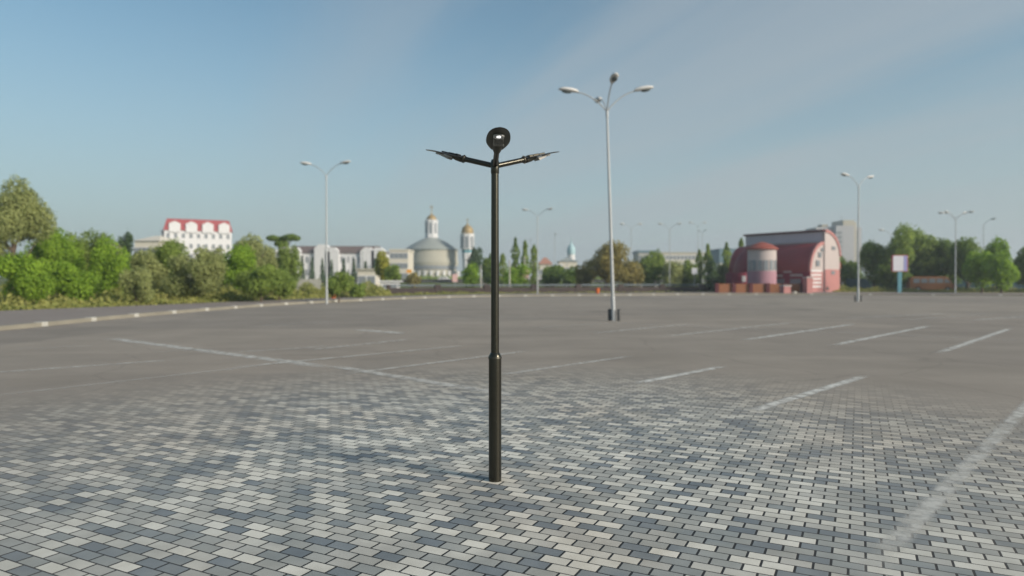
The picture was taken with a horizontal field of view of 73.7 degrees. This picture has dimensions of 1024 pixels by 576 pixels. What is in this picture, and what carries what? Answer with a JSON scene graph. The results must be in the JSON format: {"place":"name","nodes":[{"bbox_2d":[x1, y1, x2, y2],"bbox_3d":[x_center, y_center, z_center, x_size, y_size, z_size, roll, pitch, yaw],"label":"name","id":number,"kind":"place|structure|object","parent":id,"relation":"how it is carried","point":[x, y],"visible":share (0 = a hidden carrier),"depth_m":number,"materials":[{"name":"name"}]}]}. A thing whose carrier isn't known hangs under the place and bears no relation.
{"place":"outdoors","nodes":[
{"label":"outdoors","id":0,"kind":"place"},
{"bbox_2d":[297,279,320,289],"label":"retaining wall","id":1,"kind":"structure","parent":0,"point":[317,282],"depth_m":87.85,"materials":[{"name":"concrete"}]},
{"bbox_2d":[0,277,959,308],"bbox_3d":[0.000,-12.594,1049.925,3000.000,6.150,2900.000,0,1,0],"label":"ground","id":2,"kind":"structure","parent":0,"point":[2,279],"depth_m":147.92,"materials":[{"name":"green plant"}]},
{"bbox_2d":[0,232,10,256],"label":"broadleaf tree","id":3,"kind":"object","parent":2,"relation":"on","point":[2,247],"visible":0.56,"depth_m":44.98,"materials":[{"name":"green plant"}]},
{"bbox_2d":[0,251,57,304],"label":"broadleaf tree","id":4,"kind":"object","parent":2,"relation":"on","point":[25,276],"visible":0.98,"depth_m":39.42,"materials":[{"name":"green plant"}]},
{"bbox_2d":[0,175,58,287],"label":"broadleaf tree","id":5,"kind":"object","parent":2,"relation":"on","point":[22,212],"visible":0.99,"depth_m":45.61,"materials":[{"name":"green plant"}]},
{"bbox_2d":[20,225,87,296],"bbox_3d":[-34.848,-1.869,52.258,3.942,6.127,4.142,0,1,38],"label":"broadleaf tree","id":6,"kind":"object","parent":2,"relation":"on","point":[54,249],"visible":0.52,"depth_m":51.67,"materials":[{"name":"green plant"}]},
{"bbox_2d":[47,257,101,301],"bbox_3d":[-28.308,-0.340,43.902,2.984,3.244,3.055,0,1,18],"label":"broadleaf tree","id":7,"kind":"object","parent":2,"relation":"on","point":[70,282],"visible":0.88,"depth_m":43.42,"materials":[{"name":"green plant"}]},
{"bbox_2d":[64,227,114,286],"bbox_3d":[-34.194,-1.885,54.980,3.923,6.098,3.662,0,1,22],"label":"broadleaf tree","id":8,"kind":"object","parent":2,"relation":"on","point":[88,246],"visible":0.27,"depth_m":54.66,"materials":[{"name":"green plant"}]},
{"bbox_2d":[88,233,130,295],"bbox_3d":[-29.349,-1.391,50.165,2.913,5.217,2.667,0,1,0],"label":"broadleaf tree","id":9,"kind":"object","parent":2,"relation":"on","point":[107,267],"visible":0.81,"depth_m":49.47,"materials":[{"name":"green plant"}]},
{"bbox_2d":[117,228,133,266],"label":"broadleaf tree","id":10,"kind":"object","parent":2,"relation":"on","point":[127,243],"visible":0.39,"depth_m":67.71,"materials":[{"name":"green plant"}]},
{"bbox_2d":[117,266,154,305],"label":"broadleaf tree","id":11,"kind":"object","parent":2,"relation":"on","point":[138,281],"visible":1,"depth_m":42.68,"materials":[{"name":"green plant"}]},
{"bbox_2d":[125,249,169,292],"bbox_3d":[-27.880,-0.929,51.874,3.249,4.258,2.343,0,1,0],"label":"broadleaf tree","id":12,"kind":"object","parent":2,"relation":"on","point":[141,258],"visible":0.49,"depth_m":51.55,"materials":[{"name":"green plant"}]},
{"bbox_2d":[133,236,180,254],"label":"house","id":13,"kind":"structure","parent":2,"relation":"on","point":[143,244],"depth_m":149.91,"materials":[{"name":"white paint"}]},
{"bbox_2d":[154,237,189,292],"bbox_3d":[-26.750,-1.429,53.802,2.593,5.213,3.175,0,1,0],"label":"broadleaf tree","id":14,"kind":"object","parent":2,"relation":"on","point":[165,251],"visible":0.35,"depth_m":52.88,"materials":[{"name":"green plant"}]},
{"bbox_2d":[161,245,228,296],"bbox_3d":[-22.582,-0.924,48.880,4.512,4.309,3.673,0,1,0],"label":"broadleaf tree","id":15,"kind":"object","parent":2,"relation":"on","point":[204,268],"visible":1,"depth_m":48.30,"materials":[{"name":"green plant"}]},
{"bbox_2d":[0,278,393,310],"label":"undergrowth","id":16,"kind":"object","parent":2,"relation":"on","point":[111,297],"visible":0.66,"depth_m":47.74,"materials":[{"name":"green plant"}]},
{"bbox_2d":[161,218,232,274],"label":"apartment block","id":17,"kind":"structure","parent":2,"relation":"on","point":[193,234],"depth_m":199.94,"materials":[{"name":"white paint"}]},
{"bbox_2d":[207,246,228,289],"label":"broadleaf tree","id":18,"kind":"object","parent":2,"relation":"on","point":[218,250],"visible":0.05,"depth_m":59.92,"materials":[{"name":"green plant"}]},
{"bbox_2d":[221,242,256,291],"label":"broadleaf tree","id":19,"kind":"object","parent":2,"relation":"on","point":[241,258],"visible":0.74,"depth_m":56.41,"materials":[{"name":"green plant"}]},
{"bbox_2d":[232,232,265,270],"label":"broadleaf tree","id":20,"kind":"object","parent":2,"relation":"on","point":[254,243],"visible":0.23,"depth_m":76.88,"materials":[{"name":"green plant"}]},
{"bbox_2d":[232,263,289,301],"bbox_3d":[-18.547,-0.356,49.975,4.209,3.148,3.166,0,1,0],"label":"broadleaf tree","id":21,"kind":"object","parent":2,"relation":"on","point":[264,281],"visible":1,"depth_m":49.49,"materials":[{"name":"green plant"}]},
{"bbox_2d":[257,242,278,270],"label":"broadleaf tree","id":22,"kind":"object","parent":2,"relation":"on","point":[269,255],"visible":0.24,"depth_m":79.32,"materials":[{"name":"green plant"}]},
{"bbox_2d":[266,233,300,248],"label":"flat topped tree","id":23,"kind":"object","parent":2,"relation":"on","point":[287,237],"visible":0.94,"depth_m":94.24,"materials":[{"name":"green plant"}]},
{"bbox_2d":[272,271,296,299],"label":"broadleaf tree","id":24,"kind":"object","parent":2,"relation":"on","point":[287,289],"visible":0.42,"depth_m":52.81,"materials":[{"name":"green plant"}]},
{"bbox_2d":[276,240,302,287],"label":"broadleaf tree","id":25,"kind":"object","parent":2,"relation":"on","point":[287,260],"visible":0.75,"depth_m":73.44,"materials":[{"name":"green plant"}]},
{"bbox_2d":[309,257,314,278],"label":"conifer","id":26,"kind":"object","parent":2,"relation":"on","point":[312,274],"visible":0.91,"depth_m":189.69,"materials":[{"name":"green plant"}]},
{"bbox_2d":[320,258,325,281],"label":"conifer","id":27,"kind":"object","parent":2,"relation":"on","point":[322,275],"visible":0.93,"depth_m":189.81,"materials":[{"name":"green plant"}]},
{"bbox_2d":[283,244,389,278],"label":"long building","id":28,"kind":"structure","parent":2,"relation":"on","point":[336,255],"depth_m":228.87,"materials":[{"name":"white paint"}]},
{"bbox_2d":[324,270,354,301],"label":"broadleaf tree","id":29,"kind":"object","parent":2,"relation":"on","point":[339,284],"visible":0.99,"depth_m":51.75,"materials":[{"name":"green plant"}]},
{"bbox_2d":[348,282,365,297],"bbox_3d":[-13.972,0.281,62.011,1.517,1.622,1.867,0,1,26],"label":"shrub","id":30,"kind":"object","parent":2,"relation":"on","point":[357,291],"visible":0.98,"depth_m":61.58,"materials":[{"name":"green plant"}]},
{"bbox_2d":[356,269,379,287],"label":"kiosk","id":31,"kind":"object","parent":2,"relation":"on","point":[369,274],"visible":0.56,"depth_m":117.97,"materials":[{"name":"white concrete"}]},
{"bbox_2d":[374,250,390,280],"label":"broadleaf tree","id":32,"kind":"object","parent":2,"relation":"on","point":[382,261],"visible":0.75,"depth_m":91.42,"materials":[{"name":"green plant"}]},
{"bbox_2d":[377,281,402,288],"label":"kiosk","id":33,"kind":"object","parent":2,"relation":"on","point":[383,284],"visible":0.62,"depth_m":83.93,"materials":[{"name":"white concrete"}]},
{"bbox_2d":[384,263,401,280],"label":"broadleaf tree","id":34,"kind":"object","parent":2,"relation":"on","point":[391,273],"visible":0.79,"depth_m":84.55,"materials":[{"name":"green plant"}]},
{"bbox_2d":[389,249,413,278],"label":"house","id":35,"kind":"structure","parent":2,"relation":"on","point":[403,259],"depth_m":209.89,"materials":[{"name":"white paint"}]},
{"bbox_2d":[405,272,420,287],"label":"shrub","id":36,"kind":"object","parent":2,"relation":"on","point":[412,278],"visible":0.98,"depth_m":119.67,"materials":[{"name":"green plant"}]},
{"bbox_2d":[406,205,459,276],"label":"church","id":37,"kind":"structure","parent":2,"relation":"on","point":[435,255],"depth_m":290.61,"materials":[{"name":"paint"}]},
{"bbox_2d":[460,218,474,274],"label":"bell tower","id":38,"kind":"structure","parent":2,"relation":"on","point":[467,235],"depth_m":287.62,"materials":[{"name":"white paint"}]},
{"bbox_2d":[460,262,481,287],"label":"broadleaf tree","id":39,"kind":"object","parent":2,"relation":"on","point":[470,273],"visible":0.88,"depth_m":99.30,"materials":[{"name":"green plant"}]},
{"bbox_2d":[467,246,482,275],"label":"broadleaf tree","id":40,"kind":"object","parent":2,"relation":"on","point":[474,255],"visible":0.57,"depth_m":149.13,"materials":[{"name":"green plant"}]},
{"bbox_2d":[480,254,490,283],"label":"broadleaf tree","id":41,"kind":"object","parent":2,"relation":"on","point":[486,268],"visible":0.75,"depth_m":109.46,"materials":[{"name":"green plant"}]},
{"bbox_2d":[499,253,507,287],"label":"poplar","id":42,"kind":"object","parent":2,"relation":"on","point":[501,263],"visible":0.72,"depth_m":119.61,"materials":[{"name":"green plant"}]},
{"bbox_2d":[318,275,703,281],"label":"bank grass","id":43,"kind":"structure","parent":2,"relation":"on","point":[432,277],"depth_m":223.38,"materials":[{"name":"green plant"}]},
{"bbox_2d":[510,237,520,269],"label":"poplar","id":44,"kind":"object","parent":2,"relation":"on","point":[515,257],"visible":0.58,"depth_m":104.78,"materials":[{"name":"green plant"}]},
{"bbox_2d":[503,263,531,287],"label":"shrub","id":45,"kind":"object","parent":2,"relation":"on","point":[517,274],"visible":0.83,"depth_m":97.37,"materials":[{"name":"green plant"}]},
{"bbox_2d":[520,240,529,283],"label":"poplar","id":46,"kind":"object","parent":2,"relation":"on","point":[525,250],"visible":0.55,"depth_m":107.73,"materials":[{"name":"green plant"}]},
{"bbox_2d":[349,279,705,282],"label":"guard rail","id":47,"kind":"object","parent":2,"relation":"on","point":[459,280],"visible":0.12,"depth_m":153.94,"materials":[{"name":"metal"}]},
{"bbox_2d":[529,244,539,283],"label":"poplar","id":48,"kind":"object","parent":2,"relation":"on","point":[534,269],"visible":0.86,"depth_m":103.72,"materials":[{"name":"green plant"}]},
{"bbox_2d":[539,257,551,276],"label":"house","id":49,"kind":"structure","parent":2,"relation":"on","point":[544,262],"depth_m":219.96,"materials":[{"name":"red tile"}]},
{"bbox_2d":[386,284,711,294],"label":"parapet","id":50,"kind":"structure","parent":2,"relation":"on","point":[578,288],"depth_m":88.20,"materials":[{"name":"grey stone"}]},
{"bbox_2d":[540,264,564,286],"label":"broadleaf tree","id":51,"kind":"object","parent":2,"relation":"on","point":[551,274],"visible":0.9,"depth_m":110.64,"materials":[{"name":"green plant"}]},
{"bbox_2d":[394,290,713,294],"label":"railing weeds","id":52,"kind":"object","parent":2,"relation":"on","point":[441,293],"visible":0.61,"depth_m":83.60,"materials":[{"name":"green plant"}]},
{"bbox_2d":[557,258,577,270],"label":"house","id":53,"kind":"structure","parent":2,"relation":"on","point":[567,262],"depth_m":229.93,"materials":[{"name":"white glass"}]},
{"bbox_2d":[560,266,575,286],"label":"shrub","id":54,"kind":"object","parent":2,"relation":"on","point":[568,276],"visible":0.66,"depth_m":107.14,"materials":[{"name":"green plant"}]},
{"bbox_2d":[567,240,574,259],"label":"turret","id":55,"kind":"object","parent":2,"relation":"on","point":[571,251],"visible":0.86,"depth_m":258.74,"materials":[{"name":"paint"}]},
{"bbox_2d":[574,259,593,286],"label":"broadleaf tree","id":56,"kind":"object","parent":2,"relation":"on","point":[581,276],"visible":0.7,"depth_m":95.25,"materials":[{"name":"green plant"}]},
{"bbox_2d":[585,239,629,286],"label":"broadleaf tree","id":57,"kind":"object","parent":2,"relation":"on","point":[600,266],"visible":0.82,"depth_m":91.00,"materials":[{"name":"green plant"}]},
{"bbox_2d":[622,259,644,286],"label":"broadleaf tree","id":58,"kind":"object","parent":2,"relation":"on","point":[635,272],"visible":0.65,"depth_m":97.41,"materials":[{"name":"green plant"}]},
{"bbox_2d":[632,250,659,276],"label":"apartment block","id":59,"kind":"structure","parent":2,"relation":"on","point":[638,255],"depth_m":309.86,"materials":[{"name":"white paint"}]},
{"bbox_2d":[639,248,665,286],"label":"broadleaf tree","id":60,"kind":"object","parent":2,"relation":"on","point":[652,266],"visible":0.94,"depth_m":103.93,"materials":[{"name":"green plant"}]},
{"bbox_2d":[660,260,683,286],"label":"broadleaf tree","id":61,"kind":"object","parent":2,"relation":"on","point":[676,274],"visible":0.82,"depth_m":101.07,"materials":[{"name":"green plant"}]},
{"bbox_2d":[654,252,706,276],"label":"apartment block","id":62,"kind":"structure","parent":2,"relation":"on","point":[679,257],"depth_m":299.81,"materials":[{"name":"white concrete"}]},
{"bbox_2d":[680,259,698,286],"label":"broadleaf tree","id":63,"kind":"object","parent":2,"relation":"on","point":[688,277],"visible":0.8,"depth_m":103.15,"materials":[{"name":"green plant"}]},
{"bbox_2d":[695,249,705,283],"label":"poplar","id":64,"kind":"object","parent":2,"relation":"on","point":[698,260],"visible":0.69,"depth_m":105.66,"materials":[{"name":"green plant"}]},
{"bbox_2d":[703,243,712,286],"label":"poplar","id":65,"kind":"object","parent":2,"relation":"on","point":[707,256],"visible":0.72,"depth_m":107.73,"materials":[{"name":"green plant"}]},
{"bbox_2d":[707,259,718,291],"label":"conifer","id":66,"kind":"object","parent":2,"relation":"on","point":[712,272],"visible":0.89,"depth_m":95.71,"materials":[{"name":"green plant"}]},
{"bbox_2d":[713,263,728,283],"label":"broadleaf tree","id":67,"kind":"object","parent":2,"relation":"on","point":[722,269],"visible":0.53,"depth_m":103.77,"materials":[{"name":"green plant"}]},
{"bbox_2d":[708,248,736,269],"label":"office building","id":68,"kind":"structure","parent":2,"relation":"on","point":[717,257],"depth_m":200.47,"materials":[{"name":"blue glass"}]},
{"bbox_2d":[721,241,731,266],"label":"poplar","id":69,"kind":"object","parent":2,"relation":"on","point":[725,252],"visible":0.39,"depth_m":111.74,"materials":[{"name":"green plant"}]},
{"bbox_2d":[714,283,802,292],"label":"brick fence","id":70,"kind":"object","parent":2,"relation":"on","point":[747,288],"visible":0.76,"depth_m":86.96,"materials":[{"name":"brown brick"}]},
{"bbox_2d":[805,220,861,269],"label":"tower block","id":71,"kind":"structure","parent":2,"relation":"on","point":[845,232],"depth_m":326.83,"materials":[{"name":"white concrete"}]},
{"bbox_2d":[840,255,864,286],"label":"broadleaf tree","id":72,"kind":"object","parent":2,"relation":"on","point":[848,270],"visible":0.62,"depth_m":110.51,"materials":[{"name":"green plant"}]},
{"bbox_2d":[856,239,888,286],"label":"broadleaf tree","id":73,"kind":"object","parent":2,"relation":"on","point":[871,255],"visible":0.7,"depth_m":99.15,"materials":[{"name":"green plant"}]},
{"bbox_2d":[871,261,912,289],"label":"broadleaf tree","id":74,"kind":"object","parent":2,"relation":"on","point":[884,276],"visible":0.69,"depth_m":96.53,"materials":[{"name":"green plant"}]},
{"bbox_2d":[883,222,916,268],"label":"broadleaf tree","id":75,"kind":"object","parent":2,"relation":"on","point":[902,243],"visible":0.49,"depth_m":96.54,"materials":[{"name":"green plant"}]},
{"bbox_2d":[908,226,940,276],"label":"broadleaf tree","id":76,"kind":"object","parent":2,"relation":"on","point":[923,244],"visible":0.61,"depth_m":101.03,"materials":[{"name":"green plant"}]},
{"bbox_2d":[834,285,1023,292],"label":"grass verge","id":77,"kind":"object","parent":2,"relation":"on","point":[890,289],"depth_m":93.05,"materials":[{"name":"green plant"}]},
{"bbox_2d":[906,277,956,290],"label":"minibus","id":78,"kind":"object","parent":77,"relation":"on","point":[932,283],"visible":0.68,"depth_m":93.15,"materials":[{"name":"orange paint"}]},
{"bbox_2d":[846,278,1023,289],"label":"metal fence","id":79,"kind":"object","parent":2,"relation":"on","point":[863,283],"visible":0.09,"depth_m":109.49,"materials":[{"name":"metal"}]},
{"bbox_2d":[923,237,963,283],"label":"broadleaf tree","id":80,"kind":"object","parent":2,"relation":"on","point":[944,259],"visible":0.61,"depth_m":100.17,"materials":[{"name":"green plant"}]},
{"bbox_2d":[947,236,982,288],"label":"broadleaf tree","id":81,"kind":"object","parent":2,"relation":"on","point":[963,247],"visible":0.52,"depth_m":95.31,"materials":[{"name":"green plant"}]},
{"bbox_2d":[961,250,992,292],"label":"broadleaf tree","id":82,"kind":"object","parent":2,"relation":"on","point":[971,267],"visible":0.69,"depth_m":87.48,"materials":[{"name":"green plant"}]},
{"bbox_2d":[984,235,1010,288],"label":"broadleaf tree","id":83,"kind":"object","parent":2,"relation":"on","point":[1000,246],"visible":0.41,"depth_m":91.45,"materials":[{"name":"green plant"}]},
{"bbox_2d":[979,250,1020,292],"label":"broadleaf tree","id":84,"kind":"object","parent":2,"relation":"on","point":[1002,270],"visible":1,"depth_m":83.39,"materials":[{"name":"green plant"}]},
{"bbox_2d":[1012,247,1023,285],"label":"broadleaf tree","id":85,"kind":"object","parent":2,"relation":"on","point":[1019,261],"visible":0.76,"depth_m":89.90,"materials":[{"name":"green plant"}]},
{"bbox_2d":[0,295,1023,575],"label":"parking lot","id":86,"kind":"structure","parent":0,"point":[170,461],"depth_m":7.05,"materials":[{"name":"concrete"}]},
{"bbox_2d":[119,339,310,364],"bbox_3d":[-7.506,1.472,16.291,11.024,0.001,0.500,0,1,39],"label":"parking line","id":87,"kind":"object","parent":86,"relation":"on","point":[270,359],"visible":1,"depth_m":15.44,"materials":[{"name":"grey paint"}]},
{"bbox_2d":[300,160,350,303],"bbox_3d":[-13.133,-3.881,48.152,3.784,10.134,0.390,0,1,9],"label":"tall lamp","id":88,"kind":"object","parent":86,"relation":"on","point":[342,162],"visible":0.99,"depth_m":48.21,"materials":[{"name":"metal"}]},
{"bbox_2d":[339,367,488,392],"bbox_3d":[-1.718,1.520,11.455,5.204,0.001,0.360,1,1,44],"label":"parking line","id":89,"kind":"object","parent":86,"relation":"on","point":[422,380],"visible":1,"depth_m":11.23,"materials":[{"name":"grey paint"}]},
{"bbox_2d":[426,127,558,481],"bbox_3d":[-0.163,0.212,5.489,1.159,2.799,1.067,0,1,0],"label":"street lamp","id":90,"kind":"object","parent":86,"relation":"on","point":[497,140],"visible":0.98,"depth_m":5.59,"materials":[{"name":"brown metal"}]},
{"bbox_2d":[0,293,1023,330],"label":"kerb","id":91,"kind":"structure","parent":86,"relation":"on","point":[38,324],"depth_m":45.26,"materials":[{"name":"concrete"}]},
{"bbox_2d":[42,293,1001,326],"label":"kerb whitewash","id":92,"kind":"object","parent":86,"relation":"on","point":[135,315],"visible":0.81,"depth_m":43.72,"materials":[{"name":"white paint"}]},
{"bbox_2d":[558,73,653,320],"bbox_3d":[3.850,-3.466,28.079,2.895,9.739,2.852,1,1,42],"label":"tall lamp","id":93,"kind":"object","parent":86,"relation":"on","point":[612,79],"visible":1,"depth_m":28.02,"materials":[{"name":"metal"}]},
{"bbox_2d":[639,367,721,381],"bbox_3d":[3.005,1.518,12.027,0.260,0.001,3.202,1,1,44],"label":"parking line","id":94,"kind":"object","parent":86,"relation":"on","point":[674,375],"visible":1,"depth_m":11.86,"materials":[{"name":"grey paint"}]},
{"bbox_2d":[752,324,852,338],"bbox_3d":[9.727,1.407,22.463,0.340,0.001,10.162,1,1,43],"label":"parking line","id":95,"kind":"object","parent":86,"relation":"on","point":[803,331],"visible":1,"depth_m":22.13,"materials":[{"name":"grey paint"}]},
{"bbox_2d":[752,377,863,410],"bbox_3d":[4.532,1.538,10.185,0.240,0.001,4.812,1,1,44],"label":"parking line","id":96,"kind":"object","parent":86,"relation":"on","point":[787,399],"visible":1,"depth_m":9.88,"materials":[{"name":"grey paint"}]},
{"bbox_2d":[841,173,873,301],"bbox_3d":[27.346,-3.944,54.046,3.644,10.134,0.357,0,1,-24],"label":"tall lamp","id":97,"kind":"object","parent":86,"relation":"on","point":[846,174],"visible":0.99,"depth_m":53.92,"materials":[{"name":"metal"}]},
{"bbox_2d":[841,327,924,342],"bbox_3d":[11.701,1.421,21.152,0.320,0.001,10.847,1,1,43],"label":"parking line","id":98,"kind":"object","parent":86,"relation":"on","point":[882,335],"visible":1,"depth_m":20.51,"materials":[{"name":"grey paint"}]},
{"bbox_2d":[891,404,1023,540],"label":"parking line","id":99,"kind":"object","parent":86,"relation":"on","point":[929,504],"visible":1,"depth_m":5.31,"materials":[{"name":"grey paint"}]},
{"bbox_2d":[942,329,1008,350],"bbox_3d":[13.483,1.437,19.586,0.280,0.001,11.584,1,1,43],"label":"parking line","id":100,"kind":"object","parent":86,"relation":"on","point":[971,341],"visible":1,"depth_m":18.96,"materials":[{"name":"grey paint"}]},
{"bbox_2d":[0,292,1023,324],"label":"pavement","id":101,"kind":"structure","parent":0,"point":[8,317],"depth_m":39.00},
{"bbox_2d":[522,208,552,293],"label":"tall lamp","id":102,"kind":"object","parent":101,"relation":"on","point":[537,242],"visible":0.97,"depth_m":79.40,"materials":[{"name":"metal"}]},
{"bbox_2d":[779,285,791,292],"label":"gate pillar","id":103,"kind":"structure","parent":101,"relation":"on","point":[784,288],"depth_m":84.08,"materials":[{"name":"brick"}]},
{"bbox_2d":[802,277,813,292],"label":"gate pillar","id":104,"kind":"structure","parent":101,"relation":"on","point":[807,284],"depth_m":85.11,"materials":[{"name":"pink brick"}]},
{"bbox_2d":[891,255,907,292],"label":"billboard","id":105,"kind":"object","parent":101,"relation":"on","point":[899,264],"visible":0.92,"depth_m":87.87,"materials":[{"name":"white paint"}]},
{"bbox_2d":[937,211,973,292],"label":"tall lamp","id":106,"kind":"object","parent":101,"relation":"on","point":[944,212],"visible":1,"depth_m":82.91,"materials":[{"name":"metal"}]},
{"bbox_2d":[0,0,1023,276],"label":"sky","id":107,"kind":"structure","parent":0,"point":[135,115],"materials":[{"name":"blue"}]},
{"bbox_2d":[725,229,840,291],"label":"red building","id":108,"kind":"structure","parent":0,"point":[792,257],"depth_m":93.19,"materials":[{"name":"red paint"}]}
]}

